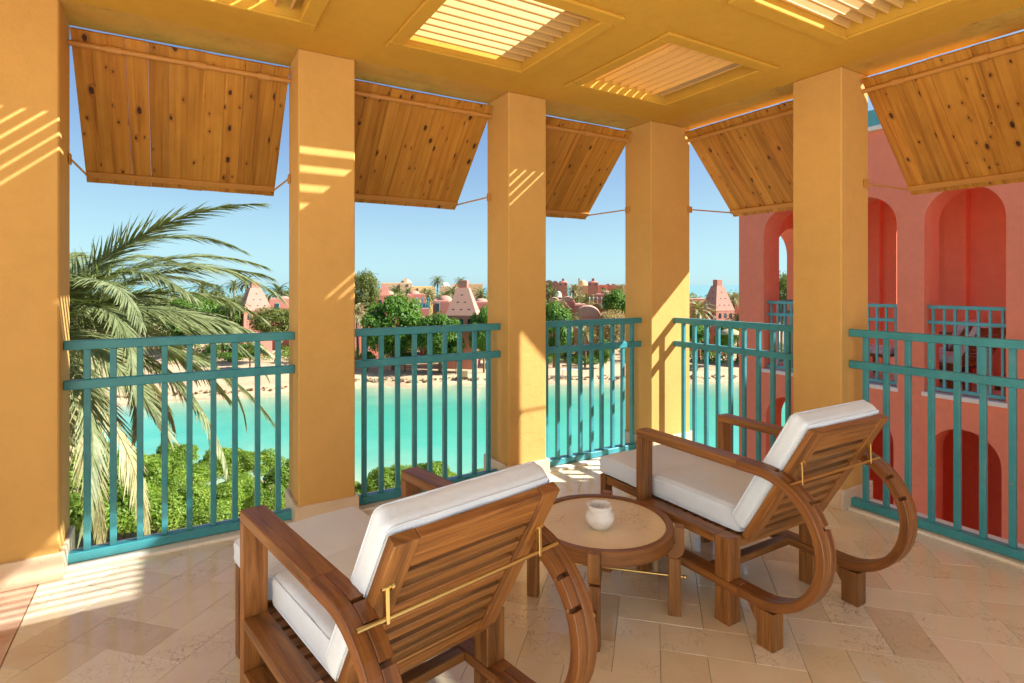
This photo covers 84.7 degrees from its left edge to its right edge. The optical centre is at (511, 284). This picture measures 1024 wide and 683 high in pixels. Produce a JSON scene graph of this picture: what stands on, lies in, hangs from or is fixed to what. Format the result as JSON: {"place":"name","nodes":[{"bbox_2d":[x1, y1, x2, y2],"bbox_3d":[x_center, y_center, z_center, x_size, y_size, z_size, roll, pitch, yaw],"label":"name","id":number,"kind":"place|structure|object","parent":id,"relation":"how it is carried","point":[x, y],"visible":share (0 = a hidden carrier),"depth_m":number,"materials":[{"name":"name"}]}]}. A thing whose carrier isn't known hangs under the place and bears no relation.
{"place":"outdoors","nodes":[
{"label":"outdoors","id":0,"kind":"place"},
{"bbox_2d":[71,325,783,548],"bbox_3d":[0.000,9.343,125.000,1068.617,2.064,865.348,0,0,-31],"label":"ground","id":1,"kind":"structure","parent":0,"point":[249,381],"depth_m":52.41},
{"bbox_2d":[70,454,82,494],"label":"shrub","id":2,"kind":"object","parent":1,"relation":"on","point":[72,470],"visible":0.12,"depth_m":20.47,"materials":[{"name":"green plant"}]},
{"bbox_2d":[70,490,93,537],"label":"shrub","id":3,"kind":"object","parent":1,"relation":"on","point":[76,500],"visible":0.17,"depth_m":18.19,"materials":[{"name":"green plant"}]},
{"bbox_2d":[73,477,168,539],"bbox_3d":[-12.703,7.487,18.359,2.563,2.288,2.769,0,0,23],"label":"shrub","id":4,"kind":"object","parent":1,"relation":"on","point":[123,504],"visible":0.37,"depth_m":17.78,"materials":[{"name":"green plant"}]},
{"bbox_2d":[100,454,168,489],"bbox_3d":[-14.300,7.540,21.081,2.495,2.169,2.871,0,0,30],"label":"shrub","id":5,"kind":"object","parent":1,"relation":"on","point":[145,459],"visible":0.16,"depth_m":20.26,"materials":[{"name":"green plant"}]},
{"bbox_2d":[107,488,185,534],"bbox_3d":[-11.808,7.741,18.543,2.512,1.706,2.533,0,0,-7],"label":"shrub","id":6,"kind":"object","parent":1,"relation":"on","point":[129,523],"visible":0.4,"depth_m":17.80,"materials":[{"name":"green plant"}]},
{"bbox_2d":[143,453,175,460],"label":"shrub","id":7,"kind":"object","parent":1,"relation":"on","point":[155,456],"visible":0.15,"depth_m":23.41,"materials":[{"name":"green plant"}]},
{"bbox_2d":[143,458,203,490],"bbox_3d":[-13.125,7.521,21.149,2.649,2.209,2.451,0,0,19],"label":"shrub","id":8,"kind":"object","parent":1,"relation":"on","point":[176,470],"visible":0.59,"depth_m":20.65,"materials":[{"name":"green plant"}]},
{"bbox_2d":[155,442,199,462],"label":"shrub","id":9,"kind":"object","parent":1,"relation":"on","point":[177,452],"visible":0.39,"depth_m":24.34,"materials":[{"name":"green plant"}]},
{"bbox_2d":[70,202,288,547],"bbox_3d":[-6.480,3.718,7.414,6.555,9.726,7.056,0,0,-31],"label":"date palm","id":10,"kind":"object","parent":1,"relation":"on","point":[99,311],"visible":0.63,"depth_m":7.19,"materials":[{"name":"green plant"}]},
{"bbox_2d":[152,483,209,531],"bbox_3d":[-11.034,7.676,18.860,2.272,1.853,1.975,0,0,39],"label":"shrub","id":11,"kind":"object","parent":1,"relation":"on","point":[200,493],"visible":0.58,"depth_m":18.59,"materials":[{"name":"green plant"}]},
{"bbox_2d":[158,294,220,335],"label":"broadleaf tree","id":12,"kind":"object","parent":1,"relation":"on","point":[177,332],"visible":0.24,"depth_m":68.52,"materials":[{"name":"green plant"}]},
{"bbox_2d":[169,462,224,486],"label":"shrub","id":13,"kind":"object","parent":1,"relation":"on","point":[201,469],"visible":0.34,"depth_m":21.93,"materials":[{"name":"green plant"}]},
{"bbox_2d":[190,280,213,297],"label":"palm tree","id":14,"kind":"object","parent":1,"relation":"on","point":[201,287],"visible":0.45,"depth_m":91.48,"materials":[{"name":"green plant"}]},
{"bbox_2d":[176,505,238,528],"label":"shrub","id":15,"kind":"object","parent":1,"relation":"on","point":[202,516],"visible":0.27,"depth_m":17.17,"materials":[{"name":"green plant"}]},
{"bbox_2d":[183,482,247,518],"bbox_3d":[-10.097,7.733,19.226,2.228,1.718,2.408,0,0,-44],"label":"shrub","id":16,"kind":"object","parent":1,"relation":"on","point":[223,495],"visible":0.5,"depth_m":19.09,"materials":[{"name":"green plant"}]},
{"bbox_2d":[204,283,229,303],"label":"palm tree","id":17,"kind":"object","parent":1,"relation":"on","point":[217,291],"visible":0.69,"depth_m":89.78,"materials":[{"name":"green plant"}]},
{"bbox_2d":[201,304,241,353],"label":"broadleaf tree","id":18,"kind":"object","parent":1,"relation":"on","point":[222,311],"visible":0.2,"depth_m":65.39,"materials":[{"name":"green plant"}]},
{"bbox_2d":[196,447,253,478],"bbox_3d":[-11.851,7.627,23.305,2.228,1.964,2.408,0,0,-11],"label":"shrub","id":19,"kind":"object","parent":1,"relation":"on","point":[227,452],"visible":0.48,"depth_m":22.82,"materials":[{"name":"green plant"}]},
{"bbox_2d":[224,280,241,297],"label":"palm tree","id":20,"kind":"object","parent":1,"relation":"on","point":[233,286],"visible":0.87,"depth_m":94.79,"materials":[{"name":"green plant"}]},
{"bbox_2d":[218,297,250,321],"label":"palm tree","id":21,"kind":"object","parent":1,"relation":"on","point":[231,311],"visible":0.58,"depth_m":63.88,"materials":[{"name":"green plant"}]},
{"bbox_2d":[216,473,266,515],"bbox_3d":[-9.912,7.802,20.543,1.975,1.560,2.273,0,0,23],"label":"shrub","id":22,"kind":"object","parent":1,"relation":"on","point":[246,481],"visible":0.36,"depth_m":20.45,"materials":[{"name":"green plant"}]},
{"bbox_2d":[235,275,258,291],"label":"palm tree","id":23,"kind":"object","parent":1,"relation":"on","point":[245,286],"visible":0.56,"depth_m":83.51,"materials":[{"name":"green plant"}]},
{"bbox_2d":[231,343,266,366],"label":"bush","id":24,"kind":"object","parent":1,"relation":"on","point":[249,349],"visible":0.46,"depth_m":55.35,"materials":[{"name":"green plant"}]},
{"bbox_2d":[238,282,271,355],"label":"pyramid tower","id":25,"kind":"structure","parent":1,"relation":"on","point":[255,297],"depth_m":67.10,"materials":[{"name":"pink"}]},
{"bbox_2d":[228,448,286,477],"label":"shrub","id":26,"kind":"object","parent":1,"relation":"on","point":[267,457],"visible":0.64,"depth_m":23.10,"materials":[{"name":"green plant"}]},
{"bbox_2d":[241,484,284,510],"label":"shrub","id":27,"kind":"object","parent":1,"relation":"on","point":[267,497],"visible":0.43,"depth_m":19.21,"materials":[{"name":"green plant"}]},
{"bbox_2d":[246,305,288,362],"bbox_3d":[-25.273,5.449,59.972,5.680,6.543,5.291,0,0,-31],"label":"broadleaf tree","id":28,"kind":"object","parent":1,"relation":"on","point":[279,318],"visible":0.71,"depth_m":58.90,"materials":[{"name":"green plant"}]},
{"bbox_2d":[262,459,288,488],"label":"shrub","id":29,"kind":"object","parent":1,"relation":"on","point":[269,478],"visible":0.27,"depth_m":20.86,"materials":[{"name":"green plant"}]},
{"bbox_2d":[263,283,288,299],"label":"palm tree","id":30,"kind":"object","parent":1,"relation":"on","point":[278,288],"visible":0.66,"depth_m":87.63,"materials":[{"name":"green plant"}]},
{"bbox_2d":[269,296,288,349],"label":"house","id":31,"kind":"structure","parent":1,"relation":"on","point":[275,302],"depth_m":73.78,"materials":[{"name":"pink paint"}]},
{"bbox_2d":[355,302,369,359],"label":"palm tree","id":32,"kind":"object","parent":1,"relation":"on","point":[357,314],"visible":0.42,"depth_m":59.89,"materials":[{"name":"green plant"}]},
{"bbox_2d":[355,268,381,320],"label":"broadleaf tree","id":33,"kind":"object","parent":1,"relation":"on","point":[368,292],"visible":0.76,"depth_m":73.16,"materials":[{"name":"green plant"}]},
{"bbox_2d":[367,464,405,492],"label":"shrub","id":34,"kind":"object","parent":1,"relation":"on","point":[372,479],"visible":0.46,"depth_m":20.93,"materials":[{"name":"green plant"}]},
{"bbox_2d":[381,283,399,292],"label":"house","id":35,"kind":"structure","parent":1,"relation":"on","point":[397,285],"depth_m":116.04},
{"bbox_2d":[360,292,423,369],"bbox_3d":[-11.572,4.668,56.069,6.925,7.974,6.916,0,0,-15],"label":"broadleaf tree","id":36,"kind":"object","parent":1,"relation":"on","point":[396,306],"visible":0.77,"depth_m":54.85,"materials":[{"name":"green plant"}]},
{"bbox_2d":[376,284,410,326],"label":"house","id":37,"kind":"structure","parent":1,"relation":"on","point":[385,291],"depth_m":76.39,"materials":[{"name":"pink paint"}]},
{"bbox_2d":[400,278,411,292],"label":"house","id":38,"kind":"structure","parent":1,"relation":"on","point":[405,282],"depth_m":112.09,"materials":[{"name":"beige paint"}]},
{"bbox_2d":[404,291,424,302],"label":"house","id":39,"kind":"structure","parent":1,"relation":"on","point":[415,294],"depth_m":79.23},
{"bbox_2d":[102,374,737,398],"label":"shore rocks","id":40,"kind":"object","parent":1,"relation":"on","point":[386,379],"visible":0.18,"depth_m":50.69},
{"bbox_2d":[416,297,428,349],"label":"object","id":41,"kind":"object","parent":1,"relation":"on","point":[424,309],"visible":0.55,"depth_m":73.08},
{"bbox_2d":[412,286,434,315],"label":"house","id":42,"kind":"structure","parent":1,"relation":"on","point":[419,288],"depth_m":118.23,"materials":[{"name":"beige paint"}]},
{"bbox_2d":[419,288,439,314],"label":"palm tree","id":43,"kind":"object","parent":1,"relation":"on","point":[428,290],"visible":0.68,"depth_m":94.81,"materials":[{"name":"green plant"}]},
{"bbox_2d":[417,461,456,476],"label":"shrub","id":44,"kind":"object","parent":1,"relation":"on","point":[436,467],"visible":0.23,"depth_m":21.64,"materials":[{"name":"green plant"}]},
{"bbox_2d":[430,276,444,298],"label":"palm tree","id":45,"kind":"object","parent":1,"relation":"on","point":[437,282],"visible":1,"depth_m":104.72,"materials":[{"name":"green plant"}]},
{"bbox_2d":[410,311,466,372],"bbox_3d":[-6.898,5.580,54.121,5.262,6.080,5.132,0,0,37],"label":"broadleaf tree","id":46,"kind":"object","parent":1,"relation":"on","point":[437,319],"visible":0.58,"depth_m":53.03,"materials":[{"name":"green plant"}]},
{"bbox_2d":[433,295,451,317],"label":"house","id":47,"kind":"structure","parent":1,"relation":"on","point":[441,303],"depth_m":61.04,"materials":[{"name":"pink paint"}]},
{"bbox_2d":[108,289,783,331],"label":"garden belt","id":48,"kind":"object","parent":1,"relation":"on","point":[240,299],"visible":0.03,"depth_m":114.30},
{"bbox_2d":[448,344,463,373],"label":"bush","id":49,"kind":"object","parent":1,"relation":"on","point":[453,349],"visible":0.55,"depth_m":52.74,"materials":[{"name":"green plant"}]},
{"bbox_2d":[446,280,480,368],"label":"pyramid tower","id":50,"kind":"structure","parent":1,"relation":"on","point":[463,308],"depth_m":56.62,"materials":[{"name":"pink"}]},
{"bbox_2d":[452,284,482,298],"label":"house","id":51,"kind":"structure","parent":1,"relation":"on","point":[473,286],"depth_m":140.12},
{"bbox_2d":[168,342,783,364],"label":"undergrowth","id":52,"kind":"object","parent":1,"relation":"on","point":[227,355],"visible":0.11,"depth_m":64.03,"materials":[{"name":"green plant"}]},
{"bbox_2d":[468,304,486,372],"bbox_3d":[-2.627,5.247,54.095,3.322,6.789,3.371,0,0,-31],"label":"broadleaf tree","id":53,"kind":"object","parent":1,"relation":"on","point":[480,317],"visible":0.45,"depth_m":53.52,"materials":[{"name":"green plant"}]},
{"bbox_2d":[471,287,486,299],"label":"palm tree","id":54,"kind":"object","parent":1,"relation":"on","point":[480,293],"visible":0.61,"depth_m":85.85,"materials":[{"name":"green plant"}]},
{"bbox_2d":[475,298,486,310],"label":"house","id":55,"kind":"structure","parent":1,"relation":"on","point":[480,302],"depth_m":66.14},
{"bbox_2d":[546,287,561,303],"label":"palm tree","id":56,"kind":"object","parent":1,"relation":"on","point":[550,295],"visible":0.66,"depth_m":89.75,"materials":[{"name":"green plant"}]},
{"bbox_2d":[546,299,574,367],"bbox_3d":[4.412,5.047,58.059,4.079,7.186,4.182,0,0,-9],"label":"broadleaf tree","id":57,"kind":"object","parent":1,"relation":"on","point":[555,311],"visible":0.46,"depth_m":57.11,"materials":[{"name":"green plant"}]},
{"bbox_2d":[549,296,574,344],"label":"house","id":58,"kind":"structure","parent":1,"relation":"on","point":[569,301],"depth_m":77.93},
{"bbox_2d":[558,279,567,297],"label":"house","id":59,"kind":"structure","parent":1,"relation":"on","point":[562,284],"depth_m":122.01,"materials":[{"name":"paint"}]},
{"bbox_2d":[563,284,581,299],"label":"palm tree","id":60,"kind":"object","parent":1,"relation":"on","point":[573,287],"visible":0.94,"depth_m":99.65,"materials":[{"name":"green plant"}]},
{"bbox_2d":[574,278,587,302],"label":"house","id":61,"kind":"structure","parent":1,"relation":"on","point":[584,288],"depth_m":128.04,"materials":[{"name":"paint"}]},
{"bbox_2d":[573,326,597,366],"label":"palm tree","id":62,"kind":"object","parent":1,"relation":"on","point":[585,332],"visible":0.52,"depth_m":57.91,"materials":[{"name":"green plant"}]},
{"bbox_2d":[575,305,607,355],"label":"house","id":63,"kind":"structure","parent":1,"relation":"on","point":[587,312],"depth_m":64.09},
{"bbox_2d":[588,278,598,302],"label":"house","id":64,"kind":"structure","parent":1,"relation":"on","point":[593,287],"depth_m":122.02,"materials":[{"name":"pink paint"}]},
{"bbox_2d":[594,338,609,363],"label":"broadleaf tree","id":65,"kind":"object","parent":1,"relation":"on","point":[606,355],"visible":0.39,"depth_m":56.66,"materials":[{"name":"green plant"}]},
{"bbox_2d":[594,309,624,349],"bbox_3d":[11.109,5.587,63.016,4.358,6.053,4.494,0,0,0],"label":"broadleaf tree","id":66,"kind":"object","parent":1,"relation":"on","point":[606,315],"visible":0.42,"depth_m":62.29,"materials":[{"name":"green plant"}]},
{"bbox_2d":[595,291,624,339],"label":"house","id":67,"kind":"structure","parent":1,"relation":"on","point":[600,295],"depth_m":84.48,"materials":[{"name":"pink stone"}]},
{"bbox_2d":[601,288,624,348],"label":"broadleaf tree","id":68,"kind":"object","parent":1,"relation":"on","point":[612,299],"visible":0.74,"depth_m":72.89,"materials":[{"name":"green plant"}]},
{"bbox_2d":[689,298,705,318],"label":"house","id":69,"kind":"structure","parent":1,"relation":"on","point":[698,299],"depth_m":84.29,"materials":[{"name":"paint"}]},
{"bbox_2d":[689,325,710,370],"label":"bush","id":70,"kind":"object","parent":1,"relation":"on","point":[700,335],"visible":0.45,"depth_m":54.37,"materials":[{"name":"green plant"}]},
{"bbox_2d":[689,299,717,360],"bbox_3d":[20.523,5.454,61.839,4.193,7.695,4.079,0,0,19],"label":"palm tree","id":71,"kind":"object","parent":1,"relation":"on","point":[697,312],"visible":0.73,"depth_m":61.66,"materials":[{"name":"green plant"}]},
{"bbox_2d":[701,280,734,354],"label":"pyramid tower","id":72,"kind":"structure","parent":1,"relation":"on","point":[718,296],"depth_m":67.10,"materials":[{"name":"pink"}]},
{"bbox_2d":[713,320,738,366],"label":"broadleaf tree","id":73,"kind":"object","parent":1,"relation":"on","point":[724,340],"visible":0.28,"depth_m":57.22,"materials":[{"name":"green plant"}]},
{"bbox_2d":[725,313,738,360],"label":"palm tree","id":74,"kind":"object","parent":1,"relation":"on","point":[735,316],"visible":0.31,"depth_m":61.94,"materials":[{"name":"green plant"}]},
{"bbox_2d":[728,292,738,318],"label":"palm tree","id":75,"kind":"object","parent":1,"relation":"on","point":[734,301],"visible":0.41,"depth_m":81.66,"materials":[{"name":"green plant"}]},
{"bbox_2d":[779,270,786,351],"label":"tree","id":76,"kind":"object","parent":1,"relation":"on","point":[782,284],"visible":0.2,"depth_m":61.16,"materials":[{"name":"green plant"}]},
{"bbox_2d":[739,110,1023,544],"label":"red building","id":77,"kind":"structure","parent":1,"relation":"on","point":[944,262],"depth_m":7.62,"materials":[{"name":"paint"}]},
{"bbox_2d":[939,319,976,381],"bbox_3d":[5.955,0.885,7.759,0.610,0.830,0.854,0,0,-37],"label":"lounge chair","id":78,"kind":"object","parent":77,"relation":"on","point":[960,330],"visible":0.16,"depth_m":7.50,"materials":[{"name":"brown wood"}]},
{"bbox_2d":[939,326,1005,390],"bbox_3d":[5.697,0.885,7.068,0.610,0.830,0.854,0,0,-17],"label":"lounge chair","id":79,"kind":"object","parent":77,"relation":"on","point":[996,332],"visible":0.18,"depth_m":6.89,"materials":[{"name":"brown wood"}]},
{"bbox_2d":[77,382,784,488],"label":"lagoon water","id":80,"kind":"structure","parent":0,"point":[152,437],"depth_m":36.35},
{"bbox_2d":[97,285,785,298],"bbox_3d":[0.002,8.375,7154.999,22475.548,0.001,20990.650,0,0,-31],"label":"sea","id":81,"kind":"structure","parent":0,"point":[700,290],"depth_m":991.01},
{"bbox_2d":[0,444,1023,682],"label":"floor","id":82,"kind":"structure","parent":0,"point":[937,608],"depth_m":2.13,"materials":[{"name":"beige tile"}]},
{"bbox_2d":[0,0,74,592],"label":"pillar","id":83,"kind":"structure","parent":82,"relation":"on","point":[37,537],"depth_m":2.40,"materials":[{"name":"paint"}]},
{"bbox_2d":[68,27,290,195],"bbox_3d":[-1.793,-0.884,3.111,0.992,0.634,0.602,0,0,-31],"label":"wooden awning","id":84,"kind":"object","parent":83,"relation":"attached to","point":[215,121],"visible":1,"depth_m":3.06,"materials":[{"name":"brown wood"}]},
{"bbox_2d":[63,331,294,563],"bbox_3d":[-1.603,0.756,2.793,0.984,1.004,0.050,0,0,-31],"label":"railing","id":85,"kind":"object","parent":82,"relation":"on","point":[87,383],"visible":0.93,"depth_m":2.73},
{"bbox_2d":[234,506,370,658],"bbox_3d":[-0.680,1.069,1.960,0.458,0.409,0.357,0,0,-42],"label":"footstool","id":86,"kind":"object","parent":82,"relation":"on","point":[331,533],"visible":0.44,"depth_m":1.94,"materials":[{"name":"fabric"}]},
{"bbox_2d":[285,49,358,521],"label":"pillar","id":87,"kind":"structure","parent":82,"relation":"on","point":[322,278],"depth_m":3.02,"materials":[{"name":"paint"}]},
{"bbox_2d":[355,80,492,209],"bbox_3d":[-0.695,-0.884,3.768,0.988,0.634,0.602,0,0,-31],"label":"wooden awning","id":88,"kind":"object","parent":87,"relation":"attached to","point":[415,149],"visible":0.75,"depth_m":3.75,"materials":[{"name":"brown wood"}]},
{"bbox_2d":[240,461,596,682],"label":"lounge chair","id":89,"kind":"object","parent":82,"relation":"on","point":[417,576],"visible":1,"depth_m":1.38,"materials":[{"name":"brown wood"}]},
{"bbox_2d":[355,323,500,504],"bbox_3d":[-0.505,0.756,3.451,0.980,1.004,0.050,0,0,-31],"label":"railing","id":90,"kind":"object","parent":82,"relation":"on","point":[397,361],"visible":0.88,"depth_m":3.42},
{"bbox_2d":[484,92,549,476],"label":"pillar","id":91,"kind":"structure","parent":82,"relation":"on","point":[516,217],"depth_m":3.68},
{"bbox_2d":[546,318,641,466],"bbox_3d":[0.578,0.756,4.099,0.956,1.004,0.050,0,0,-31],"label":"railing","id":92,"kind":"object","parent":82,"relation":"on","point":[557,349],"visible":0.83,"depth_m":4.09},
{"bbox_2d":[527,490,686,651],"bbox_3d":[0.358,1.103,2.244,0.556,0.343,0.556,0,0,-31],"label":"side table","id":93,"kind":"object","parent":82,"relation":"on","point":[637,533],"visible":0.73,"depth_m":2.15,"materials":[{"name":"brown wood"}]},
{"bbox_2d":[585,500,614,530],"bbox_3d":[0.341,0.897,2.185,0.114,0.092,0.114,0,0,-31],"label":"ceramic pot","id":94,"kind":"object","parent":93,"relation":"on","point":[599,515],"visible":1,"depth_m":2.15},
{"bbox_2d":[600,444,710,542],"bbox_3d":[0.726,1.066,2.818,0.464,0.416,0.362,0,0,-31],"label":"footstool","id":95,"kind":"object","parent":82,"relation":"on","point":[618,470],"visible":0.39,"depth_m":2.76,"materials":[{"name":"fabric"}]},
{"bbox_2d":[625,121,691,445],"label":"pillar","id":96,"kind":"structure","parent":82,"relation":"on","point":[657,229],"depth_m":4.34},
{"bbox_2d":[546,116,631,219],"bbox_3d":[0.388,-0.884,4.416,0.964,0.634,0.602,0,0,-31],"label":"wooden awning","id":97,"kind":"object","parent":96,"relation":"attached to","point":[581,159],"visible":0.66,"depth_m":4.43,"materials":[{"name":"brown wood"}]},
{"bbox_2d":[685,100,792,216],"bbox_3d":[1.871,-0.884,4.132,0.602,0.634,1.036,0,0,-31],"label":"wooden awning","id":98,"kind":"object","parent":96,"relation":"attached to","point":[746,160],"visible":0.66,"depth_m":4.21,"materials":[{"name":"brown wood"}]},
{"bbox_2d":[673,317,792,460],"bbox_3d":[1.530,0.756,3.928,0.050,1.004,1.028,0,0,-31],"label":"railing","id":99,"kind":"object","parent":82,"relation":"on","point":[744,351],"visible":0.74,"depth_m":3.92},
{"bbox_2d":[636,400,917,652],"bbox_3d":[1.033,0.860,2.304,0.610,0.830,0.854,0,0,-31],"label":"lounge chair","id":100,"kind":"object","parent":82,"relation":"on","point":[727,501],"visible":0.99,"depth_m":2.12,"materials":[{"name":"brown wood"}]},
{"bbox_2d":[793,67,872,510],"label":"pillar","id":101,"kind":"structure","parent":82,"relation":"on","point":[830,211],"depth_m":3.28,"materials":[{"name":"paint"}]},
{"bbox_2d":[849,329,1023,560],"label":"railing","id":102,"kind":"object","parent":82,"relation":"on","point":[957,376],"visible":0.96,"depth_m":2.79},
{"bbox_2d":[59,0,1023,129],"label":"ceiling","id":103,"kind":"structure","parent":0,"point":[361,33],"depth_m":2.88,"materials":[{"name":"paint"}]},
{"bbox_2d":[174,0,329,30],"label":"skylight grille","id":104,"kind":"object","parent":103,"relation":"attached to","point":[313,11],"visible":1,"depth_m":2.53,"materials":[{"name":"paint"}]},
{"bbox_2d":[385,0,624,78],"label":"skylight grille","id":105,"kind":"object","parent":103,"relation":"attached to","point":[519,30],"visible":0.99,"depth_m":2.79,"materials":[{"name":"paint"}]},
{"bbox_2d":[564,31,778,109],"bbox_3d":[0.920,-1.272,3.340,0.880,0.097,0.869,0,0,-31],"label":"skylight grille","id":106,"kind":"object","parent":103,"relation":"attached to","point":[666,63],"visible":0.93,"depth_m":3.32,"materials":[{"name":"paint"}]},
{"bbox_2d":[728,0,970,46],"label":"skylight grille","id":107,"kind":"object","parent":103,"relation":"attached to","point":[843,13],"visible":1,"depth_m":2.61,"materials":[{"name":"paint"}]},
{"bbox_2d":[69,25,1023,284],"label":"sky","id":108,"kind":"structure","parent":0,"point":[396,243],"materials":[{"name":"blue"}]},
{"bbox_2d":[870,345,893,372],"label":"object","id":109,"kind":"object","parent":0,"point":[873,351],"visible":0.34,"depth_m":7.96,"materials":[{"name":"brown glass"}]},
{"bbox_3d":[2.596,0.167,2.250,0.323,2.815,0.331,0,0,-31],"label":"pillar","id":110,"kind":"object","parent":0,"visible":0},
{"bbox_2d":[862,31,1023,194],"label":"wooden awning","id":111,"kind":"object","parent":110,"relation":"attached to","point":[954,120],"visible":1,"depth_m":3.10,"materials":[{"name":"brown wood"}]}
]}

